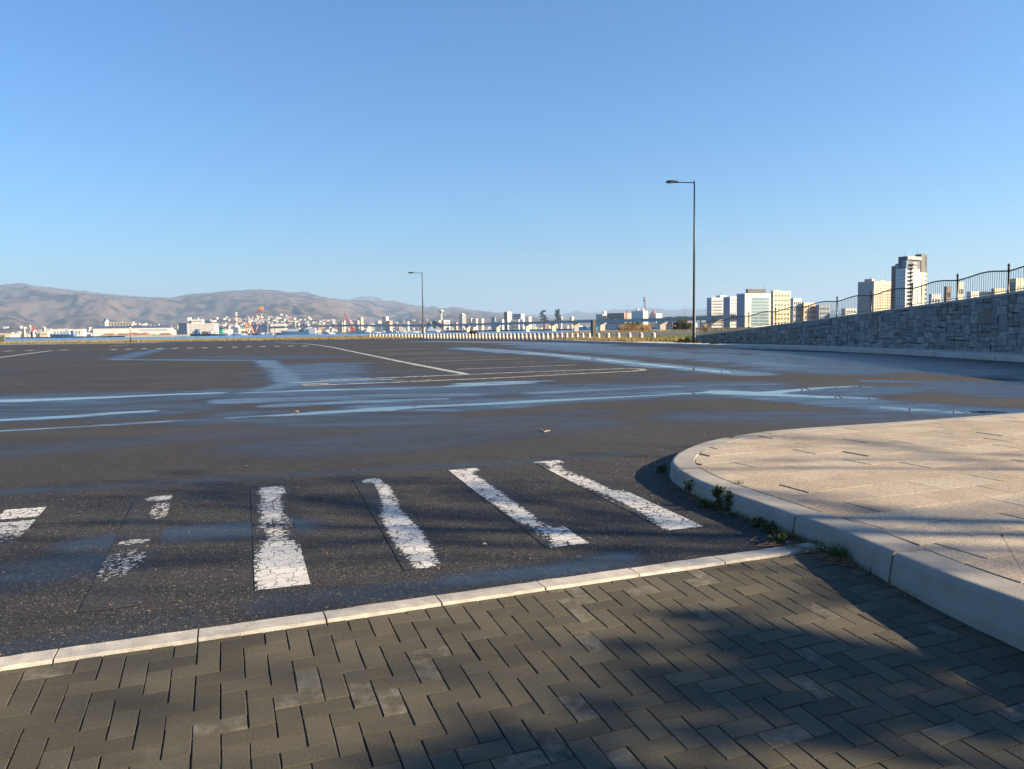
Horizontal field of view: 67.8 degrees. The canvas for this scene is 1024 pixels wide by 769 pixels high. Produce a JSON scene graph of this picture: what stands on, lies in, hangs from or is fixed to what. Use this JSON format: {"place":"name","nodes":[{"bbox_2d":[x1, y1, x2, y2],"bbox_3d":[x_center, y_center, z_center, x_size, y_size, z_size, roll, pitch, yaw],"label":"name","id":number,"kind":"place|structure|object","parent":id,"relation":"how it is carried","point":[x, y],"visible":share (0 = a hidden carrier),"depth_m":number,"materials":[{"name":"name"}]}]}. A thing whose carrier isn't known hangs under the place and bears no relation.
{"place":"outdoors","nodes":[
{"label":"outdoors","id":0,"kind":"place"},
{"bbox_2d":[231,312,239,333],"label":"communications tower","id":1,"kind":"structure","parent":0,"point":[235,327],"depth_m":1421.19,"materials":[{"name":"red paint"}]},
{"bbox_2d":[6,329,672,341],"bbox_3d":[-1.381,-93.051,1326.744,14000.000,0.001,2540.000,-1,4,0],"label":"sea","id":2,"kind":"structure","parent":0,"point":[211,337],"depth_m":746.12,"materials":[{"name":"liquid"}]},
{"bbox_2d":[49,325,76,337],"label":"ship","id":3,"kind":"object","parent":2,"relation":"on","point":[67,333],"visible":0.88,"depth_m":1172.04,"materials":[{"name":"metal"}]},
{"bbox_2d":[190,329,214,335],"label":"barge","id":4,"kind":"object","parent":2,"relation":"on","point":[196,332],"visible":0.94,"depth_m":1115.28,"materials":[{"name":"metal"}]},
{"bbox_2d":[215,333,231,335],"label":"barge","id":5,"kind":"object","parent":2,"relation":"on","point":[224,334],"visible":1,"depth_m":1117.37},
{"bbox_2d":[245,307,283,334],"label":"floating crane","id":6,"kind":"object","parent":2,"relation":"on","point":[246,327],"visible":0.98,"depth_m":1159.79,"materials":[{"name":"red paint"}]},
{"bbox_2d":[281,321,316,334],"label":"ship","id":7,"kind":"object","parent":2,"relation":"on","point":[295,330],"visible":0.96,"depth_m":1161.13},
{"bbox_2d":[347,328,369,333],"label":"ship","id":8,"kind":"object","parent":2,"relation":"on","point":[360,331],"visible":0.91,"depth_m":1159.75},
{"bbox_2d":[425,327,440,331],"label":"ship","id":9,"kind":"object","parent":2,"relation":"on","point":[430,329],"visible":0.69,"depth_m":1237.83},
{"bbox_2d":[269,306,735,333],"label":"harbour bridge","id":10,"kind":"structure","parent":2,"relation":"on","point":[662,322],"depth_m":893.78,"materials":[{"name":"concrete"}]},
{"bbox_2d":[433,320,441,327],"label":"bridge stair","id":11,"kind":"object","parent":10,"relation":"on","point":[436,322],"visible":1,"depth_m":1117.10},
{"bbox_2d":[445,329,572,331],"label":"breakwater","id":12,"kind":"object","parent":2,"relation":"on","point":[509,330],"visible":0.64,"depth_m":1230.97,"materials":[{"name":"grey concrete"}]},
{"bbox_2d":[0,283,706,333],"bbox_3d":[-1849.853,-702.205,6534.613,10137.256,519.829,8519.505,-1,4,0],"label":"hills","id":13,"kind":"structure","parent":0,"point":[27,305],"depth_m":5238.36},
{"bbox_2d":[5,327,754,338],"bbox_3d":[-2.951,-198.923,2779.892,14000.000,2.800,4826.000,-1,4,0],"label":"shore","id":14,"kind":"structure","parent":0,"point":[191,335],"depth_m":1111.52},
{"bbox_2d":[0,334,18,336],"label":"building","id":15,"kind":"structure","parent":14,"relation":"on","point":[12,335],"depth_m":1377.31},
{"bbox_2d":[21,329,25,336],"bbox_3d":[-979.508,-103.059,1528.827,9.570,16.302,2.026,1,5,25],"label":"building","id":16,"kind":"structure","parent":14,"relation":"on","point":[23,332],"depth_m":1527.81,"materials":[{"name":"white concrete"}]},
{"bbox_2d":[40,332,49,336],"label":"building","id":17,"kind":"structure","parent":14,"relation":"on","point":[44,334],"depth_m":1329.66,"materials":[{"name":"beige concrete"}]},
{"bbox_2d":[51,329,86,335],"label":"building","id":18,"kind":"structure","parent":14,"relation":"on","point":[80,332],"depth_m":1346.20,"materials":[{"name":"white concrete"}]},
{"bbox_2d":[100,333,117,335],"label":"wood chip heap","id":19,"kind":"object","parent":14,"relation":"on","point":[110,334],"visible":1,"depth_m":1081.36,"materials":[{"name":"brown wood"}]},
{"bbox_2d":[103,319,133,325],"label":"grain silo","id":20,"kind":"object","parent":14,"relation":"on","point":[106,322],"visible":0.39,"depth_m":1405.95,"materials":[{"name":"white concrete"}]},
{"bbox_2d":[93,324,173,335],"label":"building","id":21,"kind":"structure","parent":14,"relation":"on","point":[143,328],"depth_m":1123.59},
{"bbox_2d":[117,332,151,335],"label":"wood chip heap","id":22,"kind":"object","parent":14,"relation":"on","point":[146,333],"visible":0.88,"depth_m":1092.07,"materials":[{"name":"brown wood"}]},
{"bbox_2d":[178,323,187,334],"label":"building","id":23,"kind":"structure","parent":14,"relation":"on","point":[182,329],"depth_m":1270.25,"materials":[{"name":"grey glass"}]},
{"bbox_2d":[187,317,218,333],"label":"building","id":24,"kind":"structure","parent":14,"relation":"on","point":[200,324],"depth_m":1276.03,"materials":[{"name":"white concrete"}]},
{"bbox_2d":[223,329,232,332],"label":"building","id":25,"kind":"structure","parent":14,"relation":"on","point":[228,330],"depth_m":1217.66,"materials":[{"name":"white concrete"}]},
{"bbox_2d":[252,324,267,332],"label":"building","id":26,"kind":"structure","parent":14,"relation":"on","point":[261,328],"depth_m":1397.82,"materials":[{"name":"grey glass"}]},
{"bbox_2d":[270,323,285,332],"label":"building","id":27,"kind":"structure","parent":14,"relation":"on","point":[278,330],"depth_m":1394.46,"materials":[{"name":"white concrete"}]},
{"bbox_2d":[337,322,342,331],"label":"building","id":28,"kind":"structure","parent":14,"relation":"on","point":[339,329],"depth_m":1444.12,"materials":[{"name":"white concrete"}]},
{"bbox_2d":[344,313,355,331],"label":"jib crane","id":29,"kind":"object","parent":14,"relation":"on","point":[352,328],"visible":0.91,"depth_m":1212.38,"materials":[{"name":"red paint"}]},
{"bbox_2d":[3,314,705,336],"bbox_3d":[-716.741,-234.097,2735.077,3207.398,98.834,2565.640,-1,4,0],"label":"distant town","id":30,"kind":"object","parent":14,"relation":"on","point":[369,329],"visible":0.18,"depth_m":3017.64},
{"bbox_2d":[358,318,362,329],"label":"building","id":31,"kind":"structure","parent":14,"relation":"on","point":[360,322],"depth_m":1397.25,"materials":[{"name":"white concrete"}]},
{"bbox_2d":[375,321,381,331],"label":"building","id":32,"kind":"structure","parent":14,"relation":"on","point":[377,329],"depth_m":1420.81,"materials":[{"name":"white concrete"}]},
{"bbox_2d":[382,317,388,330],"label":"building","id":33,"kind":"structure","parent":14,"relation":"on","point":[384,319],"depth_m":1490.61,"materials":[{"name":"grey concrete"}]},
{"bbox_2d":[385,321,392,330],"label":"building","id":34,"kind":"structure","parent":14,"relation":"on","point":[389,323],"depth_m":1413.73,"materials":[{"name":"white concrete"}]},
{"bbox_2d":[432,322,441,330],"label":"building","id":35,"kind":"structure","parent":14,"relation":"on","point":[434,327],"depth_m":1424.36,"materials":[{"name":"white concrete"}]},
{"bbox_2d":[442,320,449,330],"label":"building","id":36,"kind":"structure","parent":14,"relation":"on","point":[447,328],"depth_m":1480.26,"materials":[{"name":"white concrete"}]},
{"bbox_2d":[459,313,465,329],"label":"building","id":37,"kind":"structure","parent":14,"relation":"on","point":[462,318],"depth_m":1497.80,"materials":[{"name":"white concrete"}]},
{"bbox_2d":[472,319,477,326],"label":"building","id":38,"kind":"structure","parent":14,"relation":"on","point":[474,321],"depth_m":1447.66,"materials":[{"name":"white concrete"}]},
{"bbox_2d":[479,319,483,329],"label":"building","id":39,"kind":"structure","parent":14,"relation":"on","point":[482,326],"depth_m":1467.52,"materials":[{"name":"white concrete"}]},
{"bbox_2d":[491,317,495,329],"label":"building","id":40,"kind":"structure","parent":14,"relation":"on","point":[493,319],"depth_m":1497.17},
{"bbox_2d":[497,319,503,329],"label":"building","id":41,"kind":"structure","parent":14,"relation":"on","point":[501,321],"depth_m":1447.65,"materials":[{"name":"white concrete"}]},
{"bbox_2d":[504,312,510,329],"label":"building","id":42,"kind":"structure","parent":14,"relation":"on","point":[507,316],"depth_m":1398.20,"materials":[{"name":"white concrete"}]},
{"bbox_2d":[512,319,523,329],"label":"building","id":43,"kind":"structure","parent":14,"relation":"on","point":[519,327],"depth_m":1400.59,"materials":[{"name":"white concrete"}]},
{"bbox_2d":[513,314,524,328],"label":"building","id":44,"kind":"structure","parent":14,"relation":"on","point":[518,316],"depth_m":1480.38,"materials":[{"name":"grey concrete"}]},
{"bbox_2d":[539,310,548,320],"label":"pine tree","id":45,"kind":"object","parent":14,"relation":"on","point":[544,316],"visible":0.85,"depth_m":1323.27,"materials":[{"name":"green plant"}]},
{"bbox_2d":[554,309,562,320],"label":"pine tree","id":46,"kind":"object","parent":14,"relation":"on","point":[558,315],"visible":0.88,"depth_m":1323.72,"materials":[{"name":"green plant"}]},
{"bbox_2d":[558,317,562,328],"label":"building","id":47,"kind":"structure","parent":14,"relation":"on","point":[560,325],"depth_m":1348.17,"materials":[{"name":"white concrete"}]},
{"bbox_2d":[569,317,573,328],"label":"building","id":48,"kind":"structure","parent":14,"relation":"on","point":[570,324],"depth_m":1347.73,"materials":[{"name":"white concrete"}]},
{"bbox_2d":[596,312,606,323],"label":"building","id":49,"kind":"structure","parent":14,"relation":"on","point":[601,316],"depth_m":1249.93,"materials":[{"name":"concrete"}]},
{"bbox_2d":[596,324,614,328],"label":"building","id":50,"kind":"structure","parent":14,"relation":"on","point":[609,326],"depth_m":1230.18,"materials":[{"name":"grey glass"}]},
{"bbox_2d":[607,313,630,323],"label":"building","id":51,"kind":"structure","parent":14,"relation":"on","point":[615,315],"depth_m":1234.53,"materials":[{"name":"concrete"}]},
{"bbox_2d":[631,309,647,324],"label":"building","id":52,"kind":"structure","parent":14,"relation":"on","point":[638,314],"depth_m":1201.26,"materials":[{"name":"white concrete"}]},
{"bbox_2d":[643,297,646,310],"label":"lattice tower","id":53,"kind":"structure","parent":14,"relation":"on","point":[644,300],"depth_m":1207.88,"materials":[{"name":"metal"}]},
{"bbox_2d":[649,310,661,327],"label":"building","id":54,"kind":"structure","parent":14,"relation":"on","point":[652,324],"depth_m":1231.50,"materials":[{"name":"white concrete"}]},
{"bbox_2d":[665,317,674,327],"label":"building","id":55,"kind":"structure","parent":14,"relation":"on","point":[669,324],"depth_m":1148.40,"materials":[{"name":"grey concrete"}]},
{"bbox_2d":[707,295,726,327],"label":"building","id":56,"kind":"structure","parent":14,"relation":"on","point":[714,305],"depth_m":560.19,"materials":[{"name":"white concrete"}]},
{"bbox_2d":[723,297,736,327],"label":"building","id":57,"kind":"structure","parent":14,"relation":"on","point":[729,305],"depth_m":544.94,"materials":[{"name":"white concrete"}]},
{"bbox_2d":[736,289,770,326],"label":"building","id":58,"kind":"structure","parent":14,"relation":"on","point":[752,301],"depth_m":507.20,"materials":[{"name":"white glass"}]},
{"bbox_2d":[771,290,790,324],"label":"building","id":59,"kind":"structure","parent":14,"relation":"on","point":[780,300],"depth_m":490.34,"materials":[{"name":"beige concrete"}]},
{"bbox_2d":[790,298,801,322],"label":"building","id":60,"kind":"structure","parent":14,"relation":"on","point":[796,302],"depth_m":469.39,"materials":[{"name":"white concrete"}]},
{"bbox_2d":[801,303,815,320],"bbox_3d":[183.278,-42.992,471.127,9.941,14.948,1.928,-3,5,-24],"label":"building","id":61,"kind":"structure","parent":14,"relation":"on","point":[808,311],"depth_m":470.00,"materials":[{"name":"beige concrete"}]},
{"bbox_2d":[816,305,829,318],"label":"building","id":62,"kind":"structure","parent":14,"relation":"on","point":[822,311],"depth_m":469.64,"materials":[{"name":"white concrete"}]},
{"bbox_2d":[841,308,856,315],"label":"building","id":63,"kind":"structure","parent":14,"relation":"on","point":[846,309],"depth_m":469.87,"materials":[{"name":"white concrete"}]},
{"bbox_2d":[857,279,890,313],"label":"building","id":64,"kind":"structure","parent":14,"relation":"on","point":[866,286],"depth_m":432.20,"materials":[{"name":"beige concrete"}]},
{"bbox_2d":[891,254,926,308],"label":"hotel tower","id":65,"kind":"structure","parent":14,"relation":"on","point":[906,271],"depth_m":395.85,"materials":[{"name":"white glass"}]},
{"bbox_2d":[0,332,1023,656],"bbox_3d":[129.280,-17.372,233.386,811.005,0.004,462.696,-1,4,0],"label":"parking lot","id":66,"kind":"structure","parent":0,"point":[460,446],"depth_m":8.71,"materials":[{"name":"grey asphalt"}]},
{"bbox_2d":[0,436,813,654],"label":"leaf crumbs","id":67,"kind":"object","parent":66,"relation":"on","point":[344,540],"visible":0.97,"depth_m":5.40,"materials":[{"name":"brown plant"}]},
{"bbox_2d":[0,338,1023,361],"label":"kerb","id":68,"kind":"structure","parent":66,"relation":"on","point":[1011,358],"depth_m":48.36,"materials":[{"name":"concrete"}]},
{"bbox_2d":[656,464,667,471],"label":"weed","id":69,"kind":"object","parent":66,"relation":"on","point":[661,468],"visible":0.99,"depth_m":7.70,"materials":[{"name":"green plant"}]},
{"bbox_2d":[684,478,693,494],"bbox_3d":[1.550,0.883,6.662,0.093,0.174,0.134,-2,4,-13],"label":"weed","id":70,"kind":"object","parent":66,"relation":"on","point":[686,487],"visible":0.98,"depth_m":6.66,"materials":[{"name":"green plant"}]},
{"bbox_2d":[697,499,708,507],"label":"weed","id":71,"kind":"object","parent":66,"relation":"on","point":[702,504],"visible":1,"depth_m":6.14,"materials":[{"name":"green plant"}]},
{"bbox_2d":[708,497,722,507],"bbox_3d":[1.650,0.954,6.140,0.155,0.093,0.119,-1,4,-8],"label":"weed","id":72,"kind":"object","parent":66,"relation":"on","point":[715,502],"visible":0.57,"depth_m":6.13,"materials":[{"name":"green plant"}]},
{"bbox_2d":[716,487,734,510],"bbox_3d":[1.697,0.900,6.032,0.168,0.221,0.129,-1,4,0],"label":"weed","id":73,"kind":"object","parent":66,"relation":"on","point":[727,500],"visible":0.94,"depth_m":6.02,"materials":[{"name":"green plant"}]},
{"bbox_2d":[750,516,767,525],"bbox_3d":[1.797,0.998,5.551,0.128,0.079,0.120,-1,4,0],"label":"weed","id":74,"kind":"object","parent":66,"relation":"on","point":[759,522],"visible":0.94,"depth_m":5.55,"materials":[{"name":"green plant"}]},
{"bbox_2d":[761,521,777,531],"bbox_3d":[1.827,1.014,5.416,0.106,0.080,0.146,2,5,36],"label":"weed","id":75,"kind":"object","parent":66,"relation":"on","point":[770,528],"visible":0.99,"depth_m":5.41,"materials":[{"name":"green plant"}]},
{"bbox_2d":[767,530,787,544],"bbox_3d":[1.779,1.022,5.088,0.135,0.103,0.134,-1,4,0],"label":"weed","id":76,"kind":"object","parent":66,"relation":"on","point":[783,537],"visible":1,"depth_m":5.08,"materials":[{"name":"green plant"}]},
{"bbox_2d":[0,551,1023,768],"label":"sidewalk","id":77,"kind":"structure","parent":0,"point":[788,662],"depth_m":3.21,"materials":[{"name":"grey brick"}]},
{"bbox_2d":[0,542,824,671],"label":"flush kerb","id":78,"kind":"structure","parent":77,"relation":"on","point":[52,656],"depth_m":3.95,"materials":[{"name":"concrete"}]},
{"bbox_2d":[663,484,868,572],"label":"pine needle litter","id":79,"kind":"object","parent":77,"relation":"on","point":[834,558],"visible":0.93,"depth_m":4.94,"materials":[{"name":"brown plant"}]},
{"bbox_2d":[658,470,916,599],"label":"gutter grass","id":80,"kind":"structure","parent":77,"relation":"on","point":[853,564],"depth_m":5.16,"materials":[{"name":"green plant"}]},
{"bbox_2d":[824,537,851,559],"bbox_3d":[2.071,1.024,4.796,0.223,0.108,0.197,-1,4,0],"label":"grass tuft","id":81,"kind":"object","parent":77,"relation":"on","point":[835,550],"visible":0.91,"depth_m":4.78,"materials":[{"name":"green plant"}]},
{"bbox_2d":[0,0,1023,314],"label":"sky","id":82,"kind":"structure","parent":0,"point":[513,156],"materials":[{"name":"blue"}]},
{"bbox_2d":[579,327,598,329],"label":"ship","id":83,"kind":"object","parent":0,"point":[584,328],"visible":0.41,"depth_m":1169.60},
{"bbox_2d":[351,296,841,322],"bbox_3d":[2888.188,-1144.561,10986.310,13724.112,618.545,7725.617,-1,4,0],"label":"hills","id":84,"kind":"structure","parent":0,"point":[576,315],"depth_m":12615.18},
{"bbox_2d":[563,329,739,336],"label":"path","id":85,"kind":"structure","parent":0,"point":[623,334],"depth_m":160.82,"materials":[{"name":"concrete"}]},
{"bbox_2d":[527,329,792,344],"bbox_3d":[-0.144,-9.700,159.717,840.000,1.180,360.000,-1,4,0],"label":"verge","id":86,"kind":"structure","parent":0,"point":[690,330],"depth_m":147.46,"materials":[{"name":"green plant"}]},
{"bbox_2d":[0,335,5,341],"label":"utility box","id":87,"kind":"object","parent":86,"relation":"on","point":[2,338],"visible":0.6,"depth_m":143.23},
{"bbox_2d":[0,335,490,343],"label":"dry grass","id":88,"kind":"structure","parent":86,"relation":"on","point":[208,339],"depth_m":132.20,"materials":[{"name":"yellow plant"}]},
{"bbox_2d":[408,272,423,333],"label":"street lamp","id":89,"kind":"object","parent":86,"relation":"on","point":[422,305],"visible":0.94,"depth_m":122.46,"materials":[{"name":"grey metal"}]},
{"bbox_2d":[429,335,690,341],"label":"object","id":90,"kind":"structure","parent":86,"relation":"on","point":[631,339],"depth_m":75.10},
{"bbox_2d":[618,321,651,331],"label":"bush","id":91,"kind":"object","parent":86,"relation":"on","point":[632,325],"visible":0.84,"depth_m":232.94,"materials":[{"name":"beige plant"}]},
{"bbox_2d":[562,327,752,333],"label":"path edge grass","id":92,"kind":"structure","parent":86,"relation":"on","point":[611,331],"depth_m":216.05,"materials":[{"name":"green plant"}]},
{"bbox_2d":[673,318,692,329],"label":"bush","id":93,"kind":"object","parent":86,"relation":"on","point":[681,325],"visible":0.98,"depth_m":252.54,"materials":[{"name":"green plant"}]},
{"bbox_2d":[683,335,691,342],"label":"weed","id":94,"kind":"object","parent":86,"relation":"on","point":[687,340],"visible":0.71,"depth_m":59.62,"materials":[{"name":"green plant"}]},
{"bbox_2d":[699,323,709,331],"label":"bush","id":95,"kind":"object","parent":86,"relation":"on","point":[708,329],"visible":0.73,"depth_m":178.50,"materials":[{"name":"green plant"}]},
{"bbox_2d":[691,290,1023,352],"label":"retaining wall","id":96,"kind":"structure","parent":86,"relation":"on","point":[992,323],"depth_m":37.58,"materials":[{"name":"stone"}]},
{"bbox_2d":[700,263,1023,334],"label":"railing","id":97,"kind":"object","parent":96,"relation":"on","point":[715,325],"visible":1,"depth_m":40.28,"materials":[{"name":"black metal"}]},
{"bbox_2d":[944,286,950,301],"bbox_3d":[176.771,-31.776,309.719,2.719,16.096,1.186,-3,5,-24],"label":"building","id":98,"kind":"structure","parent":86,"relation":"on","point":[947,293],"depth_m":308.84,"materials":[{"name":"beige concrete"}]},
{"bbox_2d":[958,282,963,299],"bbox_3d":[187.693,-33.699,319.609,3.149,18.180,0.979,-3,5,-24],"label":"building","id":99,"kind":"structure","parent":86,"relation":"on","point":[962,283],"depth_m":318.73,"materials":[{"name":"white concrete"}]},
{"bbox_2d":[966,291,990,298],"bbox_3d":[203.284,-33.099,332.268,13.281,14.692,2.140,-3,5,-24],"label":"building","id":100,"kind":"structure","parent":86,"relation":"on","point":[969,293],"depth_m":329.96,"materials":[{"name":"white concrete"}]},
{"bbox_2d":[1007,278,1023,291],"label":"building","id":101,"kind":"structure","parent":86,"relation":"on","point":[1017,284],"depth_m":329.21,"materials":[{"name":"beige concrete"}]},
{"bbox_2d":[624,332,771,343],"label":"lawn","id":102,"kind":"structure","parent":0,"point":[709,342],"depth_m":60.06,"materials":[{"name":"green plant"}]},
{"bbox_2d":[591,320,595,336],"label":"sign pillar","id":103,"kind":"structure","parent":102,"relation":"on","point":[593,328],"depth_m":92.60,"materials":[{"name":"green paint"}]},
{"bbox_2d":[451,338,1023,355],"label":"promenade","id":104,"kind":"structure","parent":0,"point":[973,352],"depth_m":38.85,"materials":[{"name":"grey concrete"}]},
{"bbox_2d":[666,180,695,342],"bbox_3d":[12.816,-9.268,57.795,2.265,12.265,0.420,-1,4,0],"label":"street lamp","id":105,"kind":"object","parent":104,"relation":"on","point":[694,299],"visible":0.98,"depth_m":57.79,"materials":[{"name":"grey metal"}]},
{"bbox_2d":[670,413,1023,650],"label":"pavement","id":106,"kind":"structure","parent":0,"point":[930,512],"depth_m":5.87,"materials":[{"name":"concrete"}]},
{"bbox_2d":[711,484,725,497],"bbox_3d":[1.671,0.858,6.177,0.127,0.128,0.096,-1,4,0],"label":"weed","id":107,"kind":"object","parent":106,"relation":"on","point":[716,492],"visible":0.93,"depth_m":6.16,"materials":[{"name":"green plant"}]},
{"bbox_2d":[929,294,940,303],"bbox_3d":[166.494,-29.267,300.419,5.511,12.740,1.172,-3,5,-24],"label":"building","id":108,"kind":"structure","parent":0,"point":[938,299],"depth_m":299.31,"materials":[{"name":"white concrete"}]},
{"bbox_2d":[991,288,1004,294],"bbox_3d":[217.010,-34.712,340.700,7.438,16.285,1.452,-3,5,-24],"label":"building","id":109,"kind":"structure","parent":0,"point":[998,290],"depth_m":339.21,"materials":[{"name":"beige concrete"}]}
]}

